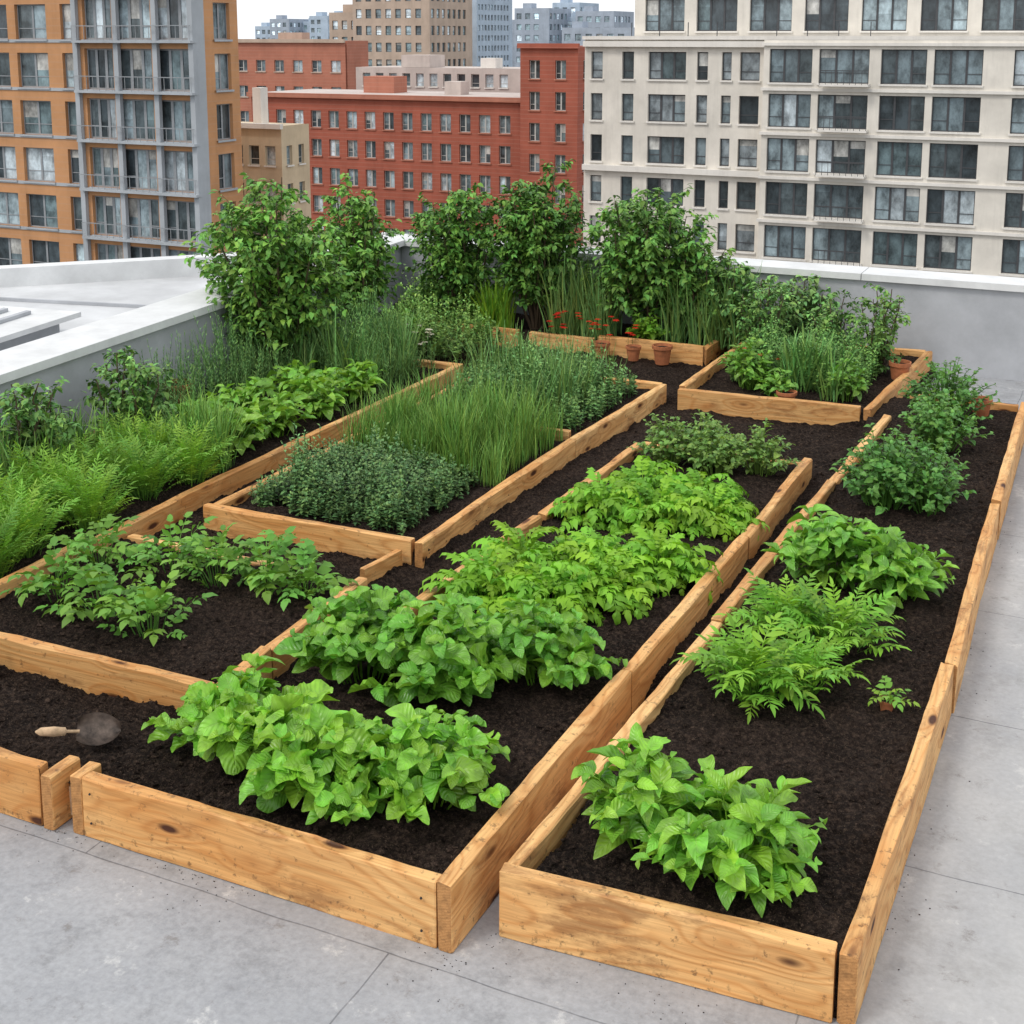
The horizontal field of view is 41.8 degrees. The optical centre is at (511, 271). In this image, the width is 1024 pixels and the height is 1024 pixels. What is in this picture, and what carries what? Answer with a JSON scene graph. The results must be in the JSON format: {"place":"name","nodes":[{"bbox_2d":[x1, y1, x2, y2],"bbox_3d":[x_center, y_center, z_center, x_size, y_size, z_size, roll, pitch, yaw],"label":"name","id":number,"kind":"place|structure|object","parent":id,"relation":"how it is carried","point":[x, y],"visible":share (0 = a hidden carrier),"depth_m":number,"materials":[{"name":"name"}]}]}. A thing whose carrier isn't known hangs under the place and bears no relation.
{"place":"outdoors","nodes":[
{"label":"outdoors","id":0,"kind":"place"},
{"bbox_2d":[237,0,634,38],"label":"sky","id":1,"kind":"structure","parent":0,"point":[250,13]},
{"bbox_2d":[0,301,1017,1023],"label":"soil","id":2,"kind":"structure","parent":0,"point":[700,703],"depth_m":6.11,"materials":[{"name":"black soil"}]},
{"bbox_2d":[0,477,79,560],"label":"carrot plant","id":3,"kind":"object","parent":2,"relation":"on","point":[31,519],"visible":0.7,"depth_m":7.37,"materials":[{"name":"green plant"}]},
{"bbox_2d":[0,375,82,469],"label":"sage plant","id":4,"kind":"object","parent":2,"relation":"on","point":[34,419],"visible":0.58,"depth_m":8.36,"materials":[{"name":"green plant"}]},
{"bbox_2d":[0,533,104,606],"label":"tomato seedling","id":5,"kind":"object","parent":2,"relation":"on","point":[42,581],"visible":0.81,"depth_m":6.79,"materials":[{"name":"green plant"}]},
{"bbox_2d":[0,396,122,505],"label":"garlic chives","id":6,"kind":"object","parent":2,"relation":"on","point":[4,453],"visible":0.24,"depth_m":8.34,"materials":[{"name":"green plant"}]},
{"bbox_2d":[14,444,109,519],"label":"carrot plant","id":7,"kind":"object","parent":2,"relation":"on","point":[62,470],"visible":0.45,"depth_m":7.95,"materials":[{"name":"green plant"}]},
{"bbox_2d":[35,712,120,745],"bbox_3d":[-1.746,1.849,5.404,0.330,0.043,0.140,5,47,-17],"label":"garden trowel","id":8,"kind":"object","parent":2,"relation":"on","point":[96,728],"visible":1,"depth_m":5.43,"materials":[{"name":"metal"}]},
{"bbox_2d":[41,452,138,530],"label":"carrot plant","id":9,"kind":"object","parent":2,"relation":"on","point":[88,506],"visible":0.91,"depth_m":7.77,"materials":[{"name":"green plant"}]},
{"bbox_2d":[33,553,155,627],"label":"tomato seedling","id":10,"kind":"object","parent":2,"relation":"on","point":[107,585],"visible":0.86,"depth_m":6.59,"materials":[{"name":"green plant"}]},
{"bbox_2d":[44,514,151,569],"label":"tomato seedling","id":11,"kind":"object","parent":2,"relation":"on","point":[112,538],"visible":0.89,"depth_m":7.21,"materials":[{"name":"green plant"}]},
{"bbox_2d":[83,345,176,434],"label":"sage plant","id":12,"kind":"object","parent":2,"relation":"on","point":[132,398],"visible":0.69,"depth_m":9.11,"materials":[{"name":"green plant"}]},
{"bbox_2d":[100,427,191,500],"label":"carrot plant","id":13,"kind":"object","parent":2,"relation":"on","point":[149,486],"visible":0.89,"depth_m":8.28,"materials":[{"name":"green plant"}]},
{"bbox_2d":[94,570,217,646],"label":"tomato seedling","id":14,"kind":"object","parent":2,"relation":"on","point":[126,610],"visible":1,"depth_m":6.36,"materials":[{"name":"green plant"}]},
{"bbox_2d":[66,384,261,477],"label":"garlic chives","id":15,"kind":"object","parent":2,"relation":"on","point":[219,430],"visible":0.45,"depth_m":8.85,"materials":[{"name":"green plant"}]},
{"bbox_2d":[121,511,217,583],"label":"tomato seedling","id":16,"kind":"object","parent":2,"relation":"on","point":[187,548],"visible":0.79,"depth_m":7.13,"materials":[{"name":"green plant"}]},
{"bbox_2d":[144,415,241,486],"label":"carrot plant","id":17,"kind":"object","parent":2,"relation":"on","point":[188,474],"visible":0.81,"depth_m":8.55,"materials":[{"name":"green plant"}]},
{"bbox_2d":[126,299,293,427],"bbox_3d":[-2.294,0.658,10.293,0.665,0.780,1.672,5,11,25],"label":"lavender patch","id":18,"kind":"object","parent":2,"relation":"on","point":[245,371],"visible":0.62,"depth_m":10.39,"materials":[{"name":"green plant"}]},
{"bbox_2d":[160,523,268,589],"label":"tomato seedling","id":19,"kind":"object","parent":2,"relation":"on","point":[218,577],"visible":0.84,"depth_m":6.99,"materials":[{"name":"green plant"}]},
{"bbox_2d":[141,652,339,774],"bbox_3d":[-1.097,1.750,5.314,0.806,0.404,0.633,5,11,25],"label":"spinach plant","id":20,"kind":"object","parent":2,"relation":"on","point":[209,712],"visible":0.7,"depth_m":5.18,"materials":[{"name":"green plant"}]},
{"bbox_2d":[206,526,321,604],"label":"tomato seedling","id":21,"kind":"object","parent":2,"relation":"on","point":[275,544],"visible":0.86,"depth_m":6.94,"materials":[{"name":"green plant"}]},
{"bbox_2d":[178,172,377,367],"bbox_3d":[-2.013,0.029,11.258,1.607,1.723,1.390,5,11,25],"label":"laurel shrub","id":22,"kind":"object","parent":2,"relation":"on","point":[287,277],"visible":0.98,"depth_m":11.02,"materials":[{"name":"green plant"}]},
{"bbox_2d":[241,391,316,437],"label":"lettuce plant","id":23,"kind":"object","parent":2,"relation":"on","point":[287,410],"visible":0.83,"depth_m":9.46,"materials":[{"name":"green plant"}]},
{"bbox_2d":[251,538,358,610],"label":"tomato seedling","id":24,"kind":"object","parent":2,"relation":"on","point":[280,570],"visible":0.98,"depth_m":6.80,"materials":[{"name":"green plant"}]},
{"bbox_2d":[231,679,397,825],"bbox_3d":[-0.741,1.792,5.024,0.757,0.423,0.600,5,11,25],"label":"spinach plant","id":25,"kind":"object","parent":2,"relation":"on","point":[311,746],"visible":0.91,"depth_m":4.92,"materials":[{"name":"green plant"}]},
{"bbox_2d":[288,376,355,420],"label":"lettuce plant","id":26,"kind":"object","parent":2,"relation":"on","point":[320,389],"visible":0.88,"depth_m":9.98,"materials":[{"name":"green plant"}]},
{"bbox_2d":[233,295,427,392],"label":"lavender stems","id":27,"kind":"object","parent":2,"relation":"on","point":[402,345],"visible":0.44,"depth_m":11.05,"materials":[{"name":"green plant"}]},
{"bbox_2d":[238,272,435,390],"bbox_3d":[-1.445,0.425,11.259,1.455,0.904,1.009,5,11,25],"label":"rosemary patch","id":28,"kind":"object","parent":2,"relation":"on","point":[414,360],"visible":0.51,"depth_m":11.07,"materials":[{"name":"green plant"}]},
{"bbox_2d":[315,358,387,403],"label":"lettuce plant","id":29,"kind":"object","parent":2,"relation":"on","point":[359,378],"visible":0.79,"depth_m":10.41,"materials":[{"name":"green plant"}]},
{"bbox_2d":[273,584,436,683],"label":"spinach plant","id":30,"kind":"object","parent":2,"relation":"on","point":[339,643],"visible":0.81,"depth_m":5.88,"materials":[{"name":"green plant"}]},
{"bbox_2d":[312,172,405,330],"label":"laurel shrub","id":31,"kind":"object","parent":2,"relation":"on","point":[371,253],"visible":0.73,"depth_m":12.60,"materials":[{"name":"green plant"}]},
{"bbox_2d":[249,421,478,535],"bbox_3d":[-0.902,1.161,8.315,1.171,0.480,1.076,5,11,25],"label":"thyme patch","id":32,"kind":"object","parent":2,"relation":"on","point":[384,475],"visible":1,"depth_m":8.12,"materials":[{"name":"green plant"}]},
{"bbox_2d":[331,703,509,824],"bbox_3d":[-0.336,1.821,4.957,0.670,0.388,0.628,0,10,-2],"label":"spinach plant","id":33,"kind":"object","parent":2,"relation":"on","point":[446,760],"visible":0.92,"depth_m":4.89,"materials":[{"name":"green plant"}]},
{"bbox_2d":[367,275,502,362],"bbox_3d":[-0.739,0.388,12.245,1.186,0.634,0.985,5,11,25],"label":"rosemary patch","id":34,"kind":"object","parent":2,"relation":"on","point":[445,333],"visible":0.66,"depth_m":12.11,"materials":[{"name":"green plant"}]},
{"bbox_2d":[348,593,527,706],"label":"spinach plant","id":35,"kind":"object","parent":2,"relation":"on","point":[447,655],"visible":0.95,"depth_m":5.67,"materials":[{"name":"green plant"}]},
{"bbox_2d":[328,362,571,487],"bbox_3d":[-0.385,0.974,9.193,1.497,0.538,1.421,5,11,25],"label":"chives patch","id":36,"kind":"object","parent":2,"relation":"on","point":[499,437],"visible":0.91,"depth_m":9.01,"materials":[{"name":"green plant"}]},
{"bbox_2d":[402,182,506,322],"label":"laurel shrub","id":37,"kind":"object","parent":2,"relation":"on","point":[454,250],"visible":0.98,"depth_m":13.02,"materials":[{"name":"green plant"}]},
{"bbox_2d":[418,544,551,614],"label":"celery plant","id":38,"kind":"object","parent":2,"relation":"on","point":[476,572],"visible":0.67,"depth_m":6.68,"materials":[{"name":"green plant"}]},
{"bbox_2d":[463,276,523,328],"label":"reed grass","id":39,"kind":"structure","parent":2,"relation":"on","point":[496,306],"depth_m":12.93,"materials":[{"name":"green plant"}]},
{"bbox_2d":[421,317,627,418],"bbox_3d":[0.155,0.723,10.463,1.456,0.593,1.486,5,11,25],"label":"savory patch","id":40,"kind":"object","parent":2,"relation":"on","point":[563,370],"visible":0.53,"depth_m":10.33,"materials":[{"name":"green plant"}]},
{"bbox_2d":[464,520,588,591],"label":"celery plant","id":41,"kind":"object","parent":2,"relation":"on","point":[531,549],"visible":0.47,"depth_m":7.08,"materials":[{"name":"green plant"}]},
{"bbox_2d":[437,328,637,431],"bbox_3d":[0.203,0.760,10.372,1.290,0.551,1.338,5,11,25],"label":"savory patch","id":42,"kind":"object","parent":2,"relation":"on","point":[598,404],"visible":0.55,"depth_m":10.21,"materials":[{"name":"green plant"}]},
{"bbox_2d":[477,159,599,329],"bbox_3d":[0.238,-0.245,12.956,1.169,1.671,1.084,5,11,25],"label":"laurel shrub","id":43,"kind":"object","parent":2,"relation":"on","point":[534,232],"visible":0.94,"depth_m":12.77,"materials":[{"name":"green plant"}]},
{"bbox_2d":[476,558,611,626],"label":"celery plant","id":44,"kind":"object","parent":2,"relation":"on","point":[552,574],"visible":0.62,"depth_m":6.57,"materials":[{"name":"green plant"}]},
{"bbox_2d":[481,597,627,689],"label":"spinach plant","id":45,"kind":"object","parent":2,"relation":"on","point":[549,643],"visible":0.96,"depth_m":5.84,"materials":[{"name":"green plant"}]},
{"bbox_2d":[516,254,638,339],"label":"reed grass","id":46,"kind":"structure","parent":2,"relation":"on","point":[584,299],"depth_m":12.64,"materials":[{"name":"green plant"}]},
{"bbox_2d":[548,467,650,536],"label":"lettuce plant","id":47,"kind":"object","parent":2,"relation":"on","point":[584,496],"visible":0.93,"depth_m":7.81,"materials":[{"name":"green plant"}]},
{"bbox_2d":[546,526,660,597],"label":"celery plant","id":48,"kind":"object","parent":2,"relation":"on","point":[600,545],"visible":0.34,"depth_m":6.97,"materials":[{"name":"green plant"}]},
{"bbox_2d":[556,549,668,624],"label":"celery plant","id":49,"kind":"object","parent":2,"relation":"on","point":[618,598],"visible":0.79,"depth_m":6.68,"materials":[{"name":"green plant"}]},
{"bbox_2d":[602,455,683,508],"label":"lettuce plant","id":50,"kind":"object","parent":2,"relation":"on","point":[647,467],"visible":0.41,"depth_m":8.22,"materials":[{"name":"green plant"}]},
{"bbox_2d":[581,183,718,337],"bbox_3d":[1.315,-0.105,12.583,1.326,1.533,1.389,5,11,25],"label":"laurel shrub","id":51,"kind":"object","parent":2,"relation":"on","point":[635,266],"visible":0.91,"depth_m":12.33,"materials":[{"name":"green plant"}]},
{"bbox_2d":[571,722,733,882],"bbox_3d":[0.507,1.845,4.728,0.600,0.453,0.601,0,10,2],"label":"pepper plant","id":52,"kind":"object","parent":2,"relation":"on","point":[635,795],"visible":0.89,"depth_m":4.64,"materials":[{"name":"green plant"}]},
{"bbox_2d":[604,473,715,536],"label":"lettuce plant","id":53,"kind":"object","parent":2,"relation":"on","point":[654,509],"visible":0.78,"depth_m":7.75,"materials":[{"name":"green plant"}]},
{"bbox_2d":[626,413,699,466],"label":"oregano plant","id":54,"kind":"object","parent":2,"relation":"on","point":[666,445],"visible":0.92,"depth_m":8.86,"materials":[{"name":"green plant"}]},
{"bbox_2d":[613,524,722,605],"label":"celery plant","id":55,"kind":"object","parent":2,"relation":"on","point":[686,560],"visible":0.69,"depth_m":6.98,"materials":[{"name":"green plant"}]},
{"bbox_2d":[673,239,749,332],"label":"laurel shrub","id":56,"kind":"object","parent":2,"relation":"on","point":[710,268],"visible":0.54,"depth_m":12.30,"materials":[{"name":"green plant"}]},
{"bbox_2d":[675,421,751,475],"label":"oregano plant","id":57,"kind":"object","parent":2,"relation":"on","point":[720,454],"visible":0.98,"depth_m":8.68,"materials":[{"name":"green plant"}]},
{"bbox_2d":[659,483,769,541],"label":"lettuce plant","id":58,"kind":"object","parent":2,"relation":"on","point":[710,523],"visible":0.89,"depth_m":7.69,"materials":[{"name":"green plant"}]},
{"bbox_2d":[651,258,786,351],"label":"reed grass","id":59,"kind":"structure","parent":2,"relation":"on","point":[678,325],"depth_m":12.21,"materials":[{"name":"green plant"}]},
{"bbox_2d":[630,754,827,917],"bbox_3d":[0.750,1.872,4.598,0.671,0.412,0.701,5,11,25],"label":"pepper plant","id":60,"kind":"object","parent":2,"relation":"on","point":[724,845],"visible":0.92,"depth_m":4.43,"materials":[{"name":"green plant"}]},
{"bbox_2d":[670,612,824,723],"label":"tomato plant","id":61,"kind":"object","parent":2,"relation":"on","point":[722,658],"visible":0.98,"depth_m":5.73,"materials":[{"name":"green plant"}]},
{"bbox_2d":[717,337,783,389],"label":"chard plant","id":62,"kind":"object","parent":2,"relation":"on","point":[751,374],"visible":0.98,"depth_m":10.83,"materials":[{"name":"green plant"}]},
{"bbox_2d":[729,418,801,476],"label":"oregano plant","id":63,"kind":"object","parent":2,"relation":"on","point":[760,455],"visible":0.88,"depth_m":8.69,"materials":[{"name":"green plant"}]},
{"bbox_2d":[729,275,802,357],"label":"tarragon plant","id":64,"kind":"object","parent":2,"relation":"on","point":[782,309],"visible":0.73,"depth_m":11.73,"materials":[{"name":"green plant"}]},
{"bbox_2d":[713,567,843,651],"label":"tomato plant","id":65,"kind":"object","parent":2,"relation":"on","point":[764,605],"visible":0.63,"depth_m":6.41,"materials":[{"name":"green plant"}]},
{"bbox_2d":[753,273,842,345],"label":"willow shrub","id":66,"kind":"object","parent":2,"relation":"on","point":[810,299],"visible":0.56,"depth_m":12.16,"materials":[{"name":"green plant"}]},
{"bbox_2d":[733,620,871,697],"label":"tomato plant","id":67,"kind":"object","parent":2,"relation":"on","point":[819,655],"visible":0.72,"depth_m":5.83,"materials":[{"name":"green plant"}]},
{"bbox_2d":[729,308,882,396],"bbox_3d":[2.454,0.581,11.180,1.176,0.624,1.031,5,11,25],"label":"dill patch","id":68,"kind":"object","parent":2,"relation":"on","point":[871,364],"visible":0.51,"depth_m":11.09,"materials":[{"name":"green plant"}]},
{"bbox_2d":[769,323,869,402],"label":"leek patch","id":69,"kind":"object","parent":2,"relation":"on","point":[802,367],"visible":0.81,"depth_m":10.78,"materials":[{"name":"green plant"}]},
{"bbox_2d":[761,504,889,593],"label":"basil plant","id":70,"kind":"object","parent":2,"relation":"on","point":[820,542],"visible":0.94,"depth_m":6.89,"materials":[{"name":"green plant"}]},
{"bbox_2d":[795,288,861,360],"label":"tarragon plant","id":71,"kind":"object","parent":2,"relation":"on","point":[829,318],"visible":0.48,"depth_m":11.69,"materials":[{"name":"green plant"}]},
{"bbox_2d":[769,577,910,656],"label":"tomato plant","id":72,"kind":"object","parent":2,"relation":"on","point":[843,629],"visible":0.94,"depth_m":6.21,"materials":[{"name":"green plant"}]},
{"bbox_2d":[849,283,910,376],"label":"tarragon plant","id":73,"kind":"object","parent":2,"relation":"on","point":[880,325],"visible":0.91,"depth_m":11.28,"materials":[{"name":"green plant"}]},
{"bbox_2d":[829,423,939,514],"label":"mint plant","id":74,"kind":"object","parent":2,"relation":"on","point":[877,489],"visible":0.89,"depth_m":8.02,"materials":[{"name":"green plant"}]},
{"bbox_2d":[826,524,959,617],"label":"basil plant","id":75,"kind":"object","parent":2,"relation":"on","point":[904,574],"visible":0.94,"depth_m":6.69,"materials":[{"name":"green plant"}]},
{"bbox_2d":[886,435,976,516],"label":"mint plant","id":76,"kind":"object","parent":2,"relation":"on","point":[934,479],"visible":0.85,"depth_m":8.00,"materials":[{"name":"green plant"}]},
{"bbox_2d":[886,385,993,454],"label":"mint plant","id":77,"kind":"object","parent":2,"relation":"on","point":[939,431],"visible":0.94,"depth_m":9.15,"materials":[{"name":"green plant"}]},
{"bbox_2d":[898,357,1001,427],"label":"mint plant","id":78,"kind":"object","parent":2,"relation":"on","point":[944,380],"visible":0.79,"depth_m":9.78,"materials":[{"name":"green plant"}]},
{"bbox_2d":[0,372,1023,1023],"bbox_3d":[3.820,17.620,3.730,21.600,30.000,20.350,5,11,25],"label":"rooftop deck","id":79,"kind":"structure","parent":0,"point":[88,934],"depth_m":4.49,"materials":[{"name":"grey concrete"}]},
{"bbox_2d":[0,747,80,829],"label":"raised garden bed","id":80,"kind":"object","parent":79,"relation":"on","point":[34,790],"visible":0.87,"depth_m":5.17,"materials":[{"name":"brown wood"}]},
{"bbox_2d":[0,275,240,331],"bbox_3d":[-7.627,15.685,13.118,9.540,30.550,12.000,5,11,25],"label":"roof slab","id":81,"kind":"structure","parent":79,"relation":"on","point":[146,291],"depth_m":12.93,"materials":[{"name":"grey concrete"}]},
{"bbox_2d":[0,306,80,350],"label":"roof skylight","id":82,"kind":"object","parent":81,"relation":"on","point":[20,325],"visible":0.93,"depth_m":10.78},
{"bbox_2d":[0,252,236,287],"bbox_3d":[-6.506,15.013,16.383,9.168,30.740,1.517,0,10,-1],"label":"roof curb","id":83,"kind":"structure","parent":81,"relation":"attached to","point":[37,274],"depth_m":13.54,"materials":[{"name":"white concrete"}]},
{"bbox_2d":[0,534,367,708],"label":"raised garden bed","id":84,"kind":"object","parent":79,"relation":"on","point":[89,673],"visible":0.28,"depth_m":6.07,"materials":[{"name":"brown wood"}]},
{"bbox_2d":[0,247,401,456],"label":"parapet wall","id":85,"kind":"structure","parent":79,"relation":"on","point":[76,373],"depth_m":10.09,"materials":[{"name":"grey concrete"}]},
{"bbox_2d":[0,232,414,383],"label":"coping","id":86,"kind":"object","parent":85,"relation":"on","point":[27,358],"visible":0.5,"depth_m":9.83,"materials":[{"name":"white concrete"}]},
{"bbox_2d":[0,359,462,598],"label":"raised garden bed","id":87,"kind":"object","parent":79,"relation":"on","point":[152,521],"visible":0.27,"depth_m":8.49,"materials":[{"name":"brown wood"}]},
{"bbox_2d":[203,377,666,583],"bbox_3d":[-0.357,1.272,9.278,1.595,0.240,4.253,5,11,25],"label":"raised garden bed","id":88,"kind":"object","parent":79,"relation":"on","point":[388,551],"visible":0.37,"depth_m":7.92,"materials":[{"name":"brown wood"}]},
{"bbox_2d":[70,441,811,952],"bbox_3d":[0.165,1.679,7.013,1.696,0.260,5.093,5,11,25],"label":"raised garden bed","id":89,"kind":"object","parent":79,"relation":"on","point":[446,909],"visible":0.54,"depth_m":4.87,"materials":[{"name":"brown wood"}]},
{"bbox_2d":[437,321,731,365],"bbox_3d":[0.528,0.616,12.930,3.052,0.256,0.883,5,11,25],"label":"planter box","id":90,"kind":"object","parent":79,"relation":"on","point":[690,354],"visible":0.31,"depth_m":12.25,"materials":[{"name":"brown wood"}]},
{"bbox_2d":[401,246,1023,380],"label":"parapet wall","id":91,"kind":"structure","parent":79,"relation":"on","point":[973,329],"depth_m":12.02,"materials":[{"name":"grey concrete"}]},
{"bbox_2d":[405,237,1023,291],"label":"coping","id":92,"kind":"object","parent":91,"relation":"on","point":[985,282],"visible":0.54,"depth_m":12.28,"materials":[{"name":"white concrete"}]},
{"bbox_2d":[499,394,1023,1023],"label":"raised garden bed","id":93,"kind":"object","parent":79,"relation":"on","point":[763,964],"visible":0.69,"depth_m":4.42,"materials":[{"name":"brown wood"}]},
{"bbox_2d":[677,340,932,424],"bbox_3d":[2.515,0.914,11.255,1.643,0.259,2.280,5,11,25],"label":"raised garden bed","id":94,"kind":"object","parent":79,"relation":"on","point":[692,396],"visible":0.42,"depth_m":10.39,"materials":[{"name":"brown wood"}]},
{"label":"ground","id":95,"kind":"structure","parent":0,"visible":0},
{"bbox_2d":[0,0,243,265],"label":"apartment tower","id":96,"kind":"structure","parent":95,"relation":"on","point":[120,129],"depth_m":83.40,"materials":[{"name":"orange brick"}]},
{"bbox_2d":[241,87,311,244],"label":"rendered house","id":97,"kind":"structure","parent":95,"relation":"on","point":[275,152],"depth_m":109.43,"materials":[{"name":"beige paint"}]},
{"bbox_2d":[238,32,368,121],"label":"brick building","id":98,"kind":"structure","parent":95,"relation":"on","point":[284,61],"depth_m":186.64,"materials":[{"name":"red brick"}]},
{"bbox_2d":[352,0,471,66],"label":"office tower","id":99,"kind":"structure","parent":95,"relation":"on","point":[391,32],"depth_m":259.49,"materials":[{"name":"beige concrete"}]},
{"bbox_2d":[246,43,584,246],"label":"brick building","id":100,"kind":"structure","parent":95,"relation":"on","point":[394,144],"depth_m":145.18,"materials":[{"name":"red brick"}]},
{"bbox_2d":[356,55,519,92],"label":"brick building","id":101,"kind":"structure","parent":95,"relation":"on","point":[427,72],"depth_m":163.88,"materials":[{"name":"beige brick"}]},
{"bbox_2d":[472,0,511,66],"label":"office tower","id":102,"kind":"structure","parent":95,"relation":"on","point":[491,28],"depth_m":294.95,"materials":[{"name":"grey glass"}]},
{"bbox_2d":[515,3,570,66],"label":"distant tower","id":103,"kind":"structure","parent":95,"relation":"on","point":[534,23],"depth_m":427.00,"materials":[{"name":"grey concrete"}]},
{"bbox_2d":[582,0,1023,277],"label":"apartment block","id":104,"kind":"structure","parent":95,"relation":"on","point":[879,133],"depth_m":90.75,"materials":[{"name":"white concrete"}]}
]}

